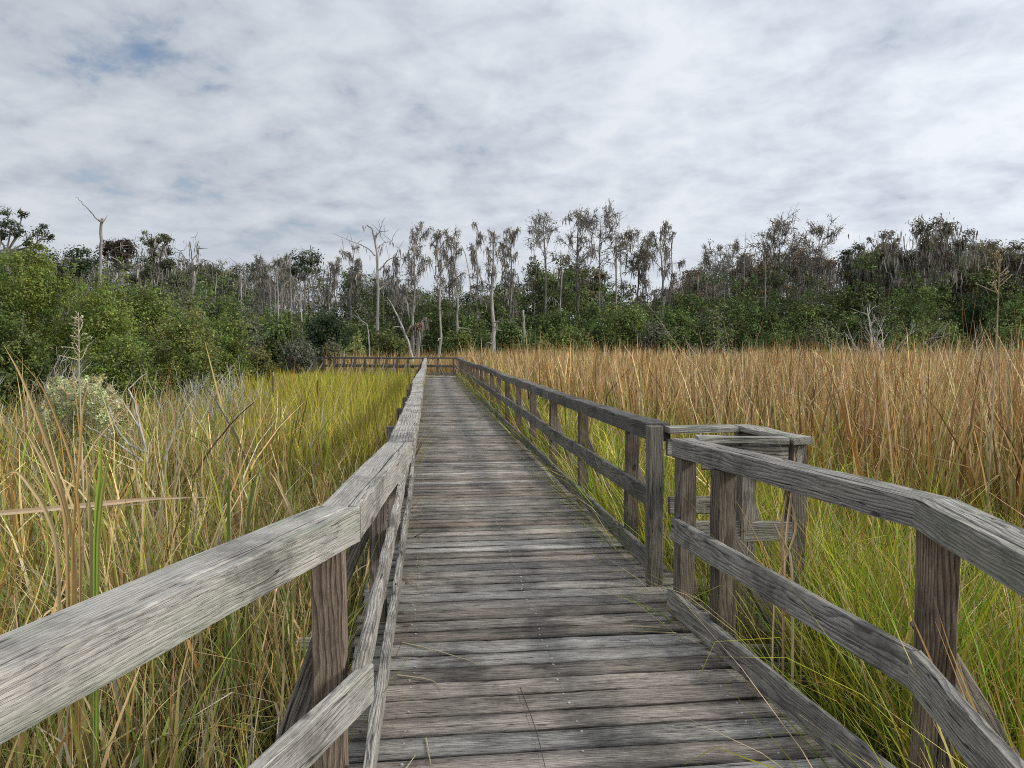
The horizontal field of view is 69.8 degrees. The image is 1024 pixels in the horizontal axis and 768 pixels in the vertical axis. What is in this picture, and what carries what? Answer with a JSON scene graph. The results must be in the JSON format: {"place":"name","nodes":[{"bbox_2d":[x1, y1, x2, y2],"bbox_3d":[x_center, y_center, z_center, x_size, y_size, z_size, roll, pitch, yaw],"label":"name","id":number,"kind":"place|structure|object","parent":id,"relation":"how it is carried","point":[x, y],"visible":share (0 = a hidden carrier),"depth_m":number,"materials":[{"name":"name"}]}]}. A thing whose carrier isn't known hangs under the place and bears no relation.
{"place":"outdoors","nodes":[
{"label":"outdoors","id":0,"kind":"place"},
{"bbox_2d":[0,236,1023,371],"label":"woodland","id":1,"kind":"object","parent":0,"point":[371,286],"depth_m":95.69,"materials":[{"name":"green plant"}]},
{"bbox_2d":[10,240,1021,333],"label":"woodland moss","id":2,"kind":"object","parent":1,"relation":"hanging from","point":[320,292],"visible":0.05,"depth_m":96.65,"materials":[{"name":"green plant"}]},
{"bbox_2d":[0,0,1023,324],"label":"sky","id":3,"kind":"structure","parent":0,"point":[245,128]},
{"label":"ground","id":4,"kind":"structure","parent":0,"visible":0},
{"bbox_2d":[0,206,54,300],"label":"pine","id":5,"kind":"object","parent":4,"relation":"on","point":[4,224],"visible":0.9,"depth_m":43.19,"materials":[{"name":"green plant"}]},
{"bbox_2d":[0,290,63,429],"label":"bush","id":6,"kind":"object","parent":4,"relation":"on","point":[17,347],"visible":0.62,"depth_m":15.86,"materials":[{"name":"green plant"}]},
{"bbox_2d":[2,345,93,767],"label":"cattail","id":7,"kind":"object","parent":4,"relation":"on","point":[72,587],"visible":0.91,"depth_m":2.93,"materials":[{"name":"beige plant"}]},
{"bbox_2d":[0,241,97,408],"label":"bush","id":8,"kind":"object","parent":4,"relation":"on","point":[36,296],"visible":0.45,"depth_m":19.48,"materials":[{"name":"green plant"}]},
{"bbox_2d":[0,347,123,442],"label":"dead shrub","id":9,"kind":"object","parent":4,"relation":"on","point":[61,374],"visible":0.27,"depth_m":12.97,"materials":[{"name":"grey plant"}]},
{"bbox_2d":[40,244,98,320],"bbox_3d":[-35.786,-5.976,59.768,5.029,11.050,4.067,-2,3,-30],"label":"pine","id":10,"kind":"object","parent":4,"relation":"on","point":[83,267],"visible":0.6,"depth_m":59.39,"materials":[{"name":"green plant"}]},
{"bbox_2d":[60,311,93,582],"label":"reed stalk","id":11,"kind":"object","parent":4,"relation":"on","point":[78,337],"visible":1,"depth_m":5.50,"materials":[{"name":"beige plant"}]},
{"bbox_2d":[26,374,139,492],"bbox_3d":[-5.604,0.872,9.620,1.233,2.033,2.401,-2,3,-32],"label":"groundsel bush","id":12,"kind":"object","parent":4,"relation":"on","point":[66,393],"visible":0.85,"depth_m":9.26,"materials":[{"name":"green plant"}]},
{"bbox_2d":[20,261,149,406],"bbox_3d":[-11.008,-0.797,19.090,3.601,4.737,2.478,1,3,15],"label":"bush","id":13,"kind":"object","parent":4,"relation":"on","point":[114,318],"visible":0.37,"depth_m":18.64,"materials":[{"name":"green plant"}]},
{"bbox_2d":[85,434,113,767],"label":"cattail","id":14,"kind":"object","parent":4,"relation":"on","point":[94,547],"visible":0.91,"depth_m":2.94,"materials":[{"name":"green plant"}]},
{"bbox_2d":[93,237,139,310],"bbox_3d":[-28.851,-5.429,53.905,3.755,10.563,3.250,1,3,18],"label":"oak","id":15,"kind":"object","parent":4,"relation":"on","point":[109,246],"visible":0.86,"depth_m":53.14,"materials":[{"name":"green plant"}]},
{"bbox_2d":[66,329,167,422],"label":"bush","id":16,"kind":"object","parent":4,"relation":"on","point":[127,369],"visible":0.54,"depth_m":15.83,"materials":[{"name":"green plant"}]},
{"bbox_2d":[91,256,208,387],"bbox_3d":[-12.606,-1.433,24.724,4.489,5.429,4.023,0,3,0],"label":"bush","id":17,"kind":"object","parent":4,"relation":"on","point":[151,311],"visible":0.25,"depth_m":24.42,"materials":[{"name":"green plant"}]},
{"bbox_2d":[105,250,206,376],"bbox_3d":[-21.459,-3.856,44.049,5.345,8.554,4.582,0,3,0],"label":"oak","id":18,"kind":"object","parent":4,"relation":"on","point":[164,265],"visible":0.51,"depth_m":43.43,"materials":[{"name":"green plant"}]},
{"bbox_2d":[137,230,183,280],"bbox_3d":[-22.921,-4.936,48.036,3.393,10.090,3.650,0,3,0],"label":"pine","id":19,"kind":"object","parent":4,"relation":"on","point":[151,242],"visible":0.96,"depth_m":47.52,"materials":[{"name":"green plant"}]},
{"bbox_2d":[126,297,234,412],"bbox_3d":[-9.164,-0.438,19.935,2.974,3.946,3.246,0,3,0],"label":"bush","id":20,"kind":"object","parent":4,"relation":"on","point":[191,347],"visible":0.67,"depth_m":19.61,"materials":[{"name":"green plant"}]},
{"bbox_2d":[152,274,220,379],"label":"bush","id":21,"kind":"object","parent":4,"relation":"on","point":[184,299],"visible":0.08,"depth_m":35.55,"materials":[{"name":"green plant"}]},
{"bbox_2d":[126,364,250,448],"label":"dead shrub","id":22,"kind":"object","parent":4,"relation":"on","point":[191,419],"visible":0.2,"depth_m":12.45,"materials":[{"name":"grey plant"}]},
{"bbox_2d":[0,344,421,767],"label":"dry cattails","id":23,"kind":"object","parent":4,"relation":"on","point":[13,457],"visible":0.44,"depth_m":5.86,"materials":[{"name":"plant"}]},
{"bbox_2d":[0,497,203,515],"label":"broken reed","id":24,"kind":"object","parent":23,"relation":"on","point":[108,503],"visible":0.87,"depth_m":4.71,"materials":[{"name":"beige plant"}]},
{"bbox_2d":[86,373,191,488],"bbox_3d":[-3.974,0.520,7.758,1.139,1.266,0.242,0,3,6],"label":"dead branch","id":25,"kind":"object","parent":23,"relation":"on","point":[142,435],"visible":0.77,"depth_m":7.71,"materials":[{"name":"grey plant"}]},
{"bbox_2d":[170,299,256,396],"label":"bush","id":26,"kind":"object","parent":4,"relation":"on","point":[230,345],"visible":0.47,"depth_m":22.87,"materials":[{"name":"green plant"}]},
{"bbox_2d":[150,355,300,431],"bbox_3d":[-5.111,0.630,13.474,2.928,2.336,2.159,0,3,0],"label":"dead shrub","id":27,"kind":"object","parent":4,"relation":"on","point":[229,399],"visible":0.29,"depth_m":13.51,"materials":[{"name":"grey plant"}]},
{"bbox_2d":[192,281,262,359],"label":"bush","id":28,"kind":"object","parent":4,"relation":"on","point":[224,304],"visible":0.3,"depth_m":39.79,"materials":[{"name":"green plant"}]},
{"bbox_2d":[227,462,269,748],"bbox_3d":[-1.461,1.320,4.069,0.272,1.791,0.010,0,3,0],"label":"cattail","id":29,"kind":"object","parent":4,"relation":"on","point":[229,538],"visible":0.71,"depth_m":4.05,"materials":[{"name":"green plant"}]},
{"bbox_2d":[232,291,273,370],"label":"bush","id":30,"kind":"object","parent":4,"relation":"on","point":[254,329],"visible":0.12,"depth_m":43.48,"materials":[{"name":"green plant"}]},
{"bbox_2d":[238,340,281,386],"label":"bush","id":31,"kind":"object","parent":4,"relation":"on","point":[261,359],"visible":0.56,"depth_m":26.67,"materials":[{"name":"green plant"}]},
{"bbox_2d":[250,250,274,319],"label":"cypress","id":32,"kind":"object","parent":4,"relation":"on","point":[265,283],"visible":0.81,"depth_m":77.32,"materials":[{"name":"grey plant"}]},
{"bbox_2d":[263,253,298,313],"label":"cypress","id":33,"kind":"object","parent":4,"relation":"on","point":[280,263],"visible":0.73,"depth_m":83.34,"materials":[{"name":"grey plant"}]},
{"bbox_2d":[253,308,310,374],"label":"bush","id":34,"kind":"object","parent":4,"relation":"on","point":[278,333],"visible":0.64,"depth_m":51.28,"materials":[{"name":"green plant"}]},
{"bbox_2d":[274,324,318,375],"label":"bush","id":35,"kind":"object","parent":4,"relation":"on","point":[296,354],"visible":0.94,"depth_m":49.43,"materials":[{"name":"green plant"}]},
{"bbox_2d":[276,245,324,313],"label":"pine","id":36,"kind":"object","parent":4,"relation":"on","point":[308,261],"visible":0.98,"depth_m":77.20,"materials":[{"name":"green plant"}]},
{"bbox_2d":[258,431,383,664],"bbox_3d":[-1.206,1.241,4.666,0.803,1.899,0.008,0,3,0],"label":"cattail","id":37,"kind":"object","parent":4,"relation":"on","point":[285,500],"visible":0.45,"depth_m":4.65,"materials":[{"name":"beige plant"}]},
{"bbox_2d":[299,302,357,368],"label":"bush","id":38,"kind":"object","parent":4,"relation":"on","point":[325,327],"visible":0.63,"depth_m":59.33,"materials":[{"name":"green plant"}]},
{"bbox_2d":[312,334,348,371],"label":"bush","id":39,"kind":"object","parent":4,"relation":"on","point":[330,350],"visible":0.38,"depth_m":51.77,"materials":[{"name":"green plant"}]},
{"bbox_2d":[320,255,343,314],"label":"cypress","id":40,"kind":"object","parent":4,"relation":"on","point":[329,296],"visible":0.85,"depth_m":75.08,"materials":[{"name":"grey plant"}]},
{"bbox_2d":[331,244,367,340],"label":"cypress","id":41,"kind":"object","parent":4,"relation":"on","point":[352,280],"visible":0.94,"depth_m":73.36,"materials":[{"name":"grey plant"}]},
{"bbox_2d":[171,348,541,496],"bbox_3d":[-6.597,-0.044,26.954,15.997,2.649,37.046,0,3,0],"label":"sawgrass","id":42,"kind":"object","parent":4,"relation":"on","point":[375,389],"visible":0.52,"depth_m":13.38,"materials":[{"name":"green plant"}]},
{"bbox_2d":[333,218,403,342],"bbox_3d":[-12.049,-7.187,61.689,6.000,13.253,2.070,0,3,0],"label":"dead snag","id":43,"kind":"object","parent":4,"relation":"on","point":[377,277],"visible":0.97,"depth_m":61.52,"materials":[{"name":"grey wood"}]},
{"bbox_2d":[370,323,414,368],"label":"bush","id":44,"kind":"object","parent":4,"relation":"on","point":[390,343],"visible":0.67,"depth_m":57.25,"materials":[{"name":"green plant"}]},
{"bbox_2d":[381,256,406,337],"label":"cypress","id":45,"kind":"object","parent":4,"relation":"on","point":[396,265],"visible":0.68,"depth_m":71.61,"materials":[{"name":"grey plant"}]},
{"bbox_2d":[395,221,433,359],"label":"cypress","id":46,"kind":"object","parent":4,"relation":"on","point":[403,291],"visible":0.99,"depth_m":65.83,"materials":[{"name":"grey plant"}]},
{"bbox_2d":[427,226,448,356],"bbox_3d":[-6.016,-6.610,59.560,1.612,12.355,2.346,1,3,23],"label":"cypress","id":47,"kind":"object","parent":4,"relation":"on","point":[437,235],"visible":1,"depth_m":59.62,"materials":[{"name":"grey plant"}]},
{"bbox_2d":[326,346,560,375],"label":"reeds","id":48,"kind":"object","parent":4,"relation":"on","point":[429,369],"visible":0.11,"depth_m":48.37,"materials":[{"name":"plant"}]},
{"bbox_2d":[434,228,461,333],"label":"cypress","id":49,"kind":"object","parent":4,"relation":"on","point":[444,254],"visible":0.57,"depth_m":71.47,"materials":[{"name":"grey plant"}]},
{"bbox_2d":[442,225,471,353],"bbox_3d":[-4.804,-6.955,61.813,2.421,12.799,2.128,-2,3,-30],"label":"cypress","id":50,"kind":"object","parent":4,"relation":"on","point":[453,259],"visible":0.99,"depth_m":61.66,"materials":[{"name":"grey plant"}]},
{"bbox_2d":[435,321,484,362],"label":"bush","id":51,"kind":"object","parent":4,"relation":"on","point":[454,340],"visible":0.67,"depth_m":61.51,"materials":[{"name":"green plant"}]},
{"bbox_2d":[447,307,499,355],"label":"bush","id":52,"kind":"object","parent":4,"relation":"on","point":[478,332],"visible":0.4,"depth_m":65.61,"materials":[{"name":"green plant"}]},
{"bbox_2d":[466,219,485,329],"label":"cypress","id":53,"kind":"object","parent":4,"relation":"on","point":[478,244],"visible":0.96,"depth_m":69.46,"materials":[{"name":"grey plant"}]},
{"bbox_2d":[473,228,503,353],"bbox_3d":[-1.898,-6.567,59.957,2.622,12.292,2.379,0,3,0],"label":"cypress","id":54,"kind":"object","parent":4,"relation":"on","point":[492,279],"visible":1,"depth_m":59.83,"materials":[{"name":"grey plant"}]},
{"bbox_2d":[0,373,1010,767],"bbox_3d":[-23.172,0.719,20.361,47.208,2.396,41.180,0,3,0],"label":"tangled grass","id":55,"kind":"structure","parent":4,"relation":"on","point":[140,713],"depth_m":3.98,"materials":[{"name":"green plant"}]},
{"bbox_2d":[482,312,534,355],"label":"bush","id":56,"kind":"object","parent":4,"relation":"on","point":[510,333],"visible":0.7,"depth_m":63.36,"materials":[{"name":"green plant"}]},
{"bbox_2d":[499,227,520,340],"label":"cypress","id":57,"kind":"object","parent":4,"relation":"on","point":[509,255],"visible":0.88,"depth_m":69.59,"materials":[{"name":"grey plant"}]},
{"bbox_2d":[0,357,1023,767],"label":"boardwalk","id":58,"kind":"structure","parent":4,"relation":"on","point":[514,601],"depth_m":3.36,"materials":[{"name":"grey wood"}]},
{"bbox_2d":[511,319,556,354],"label":"bush","id":59,"kind":"object","parent":4,"relation":"on","point":[536,341],"visible":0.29,"depth_m":59.33,"materials":[{"name":"green plant"}]},
{"bbox_2d":[47,249,1023,372],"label":"thicket","id":60,"kind":"object","parent":4,"relation":"on","point":[840,299],"visible":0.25,"depth_m":72.54,"materials":[{"name":"green plant"}]},
{"bbox_2d":[523,210,560,314],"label":"cypress","id":61,"kind":"object","parent":4,"relation":"on","point":[538,229],"visible":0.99,"depth_m":73.20,"materials":[{"name":"grey plant"}]},
{"bbox_2d":[518,254,585,315],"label":"pine","id":62,"kind":"object","parent":4,"relation":"on","point":[540,274],"visible":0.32,"depth_m":82.36,"materials":[{"name":"green plant"}]},
{"bbox_2d":[533,302,585,357],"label":"bush","id":63,"kind":"object","parent":4,"relation":"on","point":[547,325],"visible":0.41,"depth_m":69.20,"materials":[{"name":"green plant"}]},
{"bbox_2d":[547,317,598,356],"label":"bush","id":64,"kind":"object","parent":4,"relation":"on","point":[568,332],"visible":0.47,"depth_m":61.19,"materials":[{"name":"green plant"}]},
{"bbox_2d":[552,207,607,319],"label":"cypress","id":65,"kind":"object","parent":4,"relation":"on","point":[578,240],"visible":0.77,"depth_m":75.42,"materials":[{"name":"grey plant"}]},
{"bbox_2d":[565,264,611,317],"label":"pine","id":66,"kind":"object","parent":4,"relation":"on","point":[595,290],"visible":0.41,"depth_m":86.87,"materials":[{"name":"green plant"}]},
{"bbox_2d":[565,198,633,322],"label":"cypress","id":67,"kind":"object","parent":4,"relation":"on","point":[606,222],"visible":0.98,"depth_m":72.66,"materials":[{"name":"grey plant"}]},
{"bbox_2d":[581,306,623,357],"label":"bush","id":68,"kind":"object","parent":4,"relation":"on","point":[603,332],"visible":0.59,"depth_m":68.67,"materials":[{"name":"green plant"}]},
{"bbox_2d":[603,294,651,354],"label":"bush","id":69,"kind":"object","parent":4,"relation":"on","point":[622,330],"visible":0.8,"depth_m":63.38,"materials":[{"name":"green plant"}]},
{"bbox_2d":[616,224,658,310],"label":"cypress","id":70,"kind":"object","parent":4,"relation":"on","point":[644,256],"visible":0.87,"depth_m":77.04,"materials":[{"name":"green plant"}]},
{"bbox_2d":[631,315,678,354],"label":"bush","id":71,"kind":"object","parent":4,"relation":"on","point":[652,334],"visible":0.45,"depth_m":61.29,"materials":[{"name":"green plant"}]},
{"bbox_2d":[647,220,674,314],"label":"cypress","id":72,"kind":"object","parent":4,"relation":"on","point":[663,234],"visible":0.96,"depth_m":71.25,"materials":[{"name":"grey plant"}]},
{"bbox_2d":[659,225,685,306],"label":"cypress","id":73,"kind":"object","parent":4,"relation":"on","point":[674,275],"visible":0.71,"depth_m":75.38,"materials":[{"name":"grey plant"}]},
{"bbox_2d":[657,301,699,341],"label":"bush","id":74,"kind":"object","parent":4,"relation":"on","point":[670,315],"visible":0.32,"depth_m":65.24,"materials":[{"name":"green plant"}]},
{"bbox_2d":[657,316,711,357],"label":"bush","id":75,"kind":"object","parent":4,"relation":"on","point":[691,333],"visible":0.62,"depth_m":59.16,"materials":[{"name":"green plant"}]},
{"bbox_2d":[668,266,711,320],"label":"oak","id":76,"kind":"object","parent":4,"relation":"on","point":[693,281],"visible":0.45,"depth_m":81.55,"materials":[{"name":"green plant"}]},
{"bbox_2d":[680,302,740,357],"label":"bush","id":77,"kind":"object","parent":4,"relation":"on","point":[710,326],"visible":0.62,"depth_m":59.11,"materials":[{"name":"green plant"}]},
{"bbox_2d":[697,239,747,298],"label":"cypress","id":78,"kind":"object","parent":4,"relation":"on","point":[707,261],"visible":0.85,"depth_m":85.52,"materials":[{"name":"grey plant"}]},
{"bbox_2d":[704,236,756,306],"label":"cypress","id":79,"kind":"object","parent":4,"relation":"on","point":[735,246],"visible":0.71,"depth_m":87.36,"materials":[{"name":"grey plant"}]},
{"bbox_2d":[440,286,1023,579],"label":"reed bed","id":80,"kind":"object","parent":4,"relation":"on","point":[952,392],"visible":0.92,"depth_m":10.77,"materials":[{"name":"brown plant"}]},
{"bbox_2d":[450,361,1023,767],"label":"marsh grass","id":81,"kind":"structure","parent":4,"relation":"on","point":[850,689],"depth_m":4.02,"materials":[{"name":"green plant"}]},
{"bbox_2d":[716,296,767,355],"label":"bush","id":82,"kind":"object","parent":4,"relation":"on","point":[747,320],"visible":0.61,"depth_m":70.70,"materials":[{"name":"green plant"}]},
{"bbox_2d":[726,246,789,309],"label":"oak","id":83,"kind":"object","parent":4,"relation":"on","point":[756,271],"visible":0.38,"depth_m":88.22,"materials":[{"name":"green plant"}]},
{"bbox_2d":[740,307,806,355],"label":"bush","id":84,"kind":"object","parent":4,"relation":"on","point":[778,331],"visible":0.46,"depth_m":61.35,"materials":[{"name":"green plant"}]},
{"bbox_2d":[737,206,811,315],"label":"cypress","id":85,"kind":"object","parent":4,"relation":"on","point":[777,228],"visible":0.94,"depth_m":76.60,"materials":[{"name":"grey plant"}]},
{"bbox_2d":[771,446,799,685],"bbox_3d":[1.256,1.276,3.416,0.130,1.983,0.007,0,3,0],"label":"cattail","id":86,"kind":"object","parent":4,"relation":"on","point":[786,553],"visible":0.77,"depth_m":3.40,"materials":[{"name":"green plant"}]},
{"bbox_2d":[783,259,815,315],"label":"cypress","id":87,"kind":"object","parent":4,"relation":"on","point":[798,288],"visible":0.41,"depth_m":83.43,"materials":[{"name":"grey plant"}]},
{"bbox_2d":[787,290,826,352],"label":"bush","id":88,"kind":"object","parent":4,"relation":"on","point":[804,310],"visible":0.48,"depth_m":69.31,"materials":[{"name":"green plant"}]},
{"bbox_2d":[781,245,842,306],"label":"oak","id":89,"kind":"object","parent":4,"relation":"on","point":[795,273],"visible":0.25,"depth_m":88.76,"materials":[{"name":"green plant"}]},
{"bbox_2d":[781,214,845,304],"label":"cypress","id":90,"kind":"object","parent":4,"relation":"on","point":[820,230],"visible":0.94,"depth_m":76.63,"materials":[{"name":"grey plant"}]},
{"bbox_2d":[797,313,844,356],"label":"bush","id":91,"kind":"object","parent":4,"relation":"on","point":[815,332],"visible":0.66,"depth_m":59.41,"materials":[{"name":"green plant"}]},
{"bbox_2d":[832,301,868,353],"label":"bush","id":92,"kind":"object","parent":4,"relation":"on","point":[851,324],"visible":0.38,"depth_m":65.51,"materials":[{"name":"green plant"}]},
{"bbox_2d":[830,234,876,330],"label":"oak","id":93,"kind":"object","parent":4,"relation":"on","point":[844,269],"visible":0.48,"depth_m":76.83,"materials":[{"name":"green plant"}]},
{"bbox_2d":[851,287,906,356],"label":"bush","id":94,"kind":"object","parent":4,"relation":"on","point":[877,311],"visible":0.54,"depth_m":63.26,"materials":[{"name":"green plant"}]},
{"bbox_2d":[859,229,907,309],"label":"oak","id":95,"kind":"object","parent":4,"relation":"on","point":[883,236],"visible":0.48,"depth_m":75.09,"materials":[{"name":"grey plant"}]},
{"bbox_2d":[844,303,950,357],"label":"dead shrub","id":96,"kind":"object","parent":4,"relation":"on","point":[870,333],"visible":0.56,"depth_m":53.91,"materials":[{"name":"grey plant"}]},
{"bbox_2d":[881,320,926,356],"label":"bush","id":97,"kind":"object","parent":4,"relation":"on","point":[900,340],"visible":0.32,"depth_m":55.53,"materials":[{"name":"green plant"}]},
{"bbox_2d":[866,270,965,345],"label":"bush","id":98,"kind":"object","parent":4,"relation":"on","point":[921,295],"visible":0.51,"depth_m":65.00,"materials":[{"name":"green plant"}]},
{"bbox_2d":[845,212,988,345],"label":"oak","id":99,"kind":"object","parent":4,"relation":"on","point":[932,249],"visible":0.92,"depth_m":70.07,"materials":[{"name":"green plant"}]},
{"bbox_2d":[898,309,975,355],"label":"bush","id":100,"kind":"object","parent":4,"relation":"on","point":[933,327],"visible":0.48,"depth_m":57.38,"materials":[{"name":"green plant"}]},
{"bbox_2d":[940,283,1001,354],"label":"bush","id":101,"kind":"object","parent":4,"relation":"on","point":[978,310],"visible":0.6,"depth_m":65.40,"materials":[{"name":"green plant"}]},
{"bbox_2d":[940,238,1023,343],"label":"oak","id":102,"kind":"object","parent":4,"relation":"on","point":[992,248],"visible":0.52,"depth_m":72.31,"materials":[{"name":"green plant"}]},
{"bbox_2d":[976,250,1011,574],"bbox_3d":[3.423,0.627,5.244,0.275,3.135,0.167,-2,3,-31],"label":"reed stalk","id":103,"kind":"object","parent":4,"relation":"on","point":[997,292],"visible":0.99,"depth_m":5.19,"materials":[{"name":"beige dry grass"}]},
{"bbox_2d":[976,283,1023,353],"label":"bush","id":104,"kind":"object","parent":4,"relation":"on","point":[1011,314],"visible":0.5,"depth_m":61.42,"materials":[{"name":"green plant"}]},
{"bbox_2d":[986,308,1023,354],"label":"bush","id":105,"kind":"object","parent":4,"relation":"on","point":[1005,338],"visible":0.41,"depth_m":53.76,"materials":[{"name":"green plant"}]},
{"bbox_2d":[994,239,1023,303],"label":"oak","id":106,"kind":"object","parent":4,"relation":"on","point":[1012,270],"visible":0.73,"depth_m":71.45,"materials":[{"name":"green plant"}]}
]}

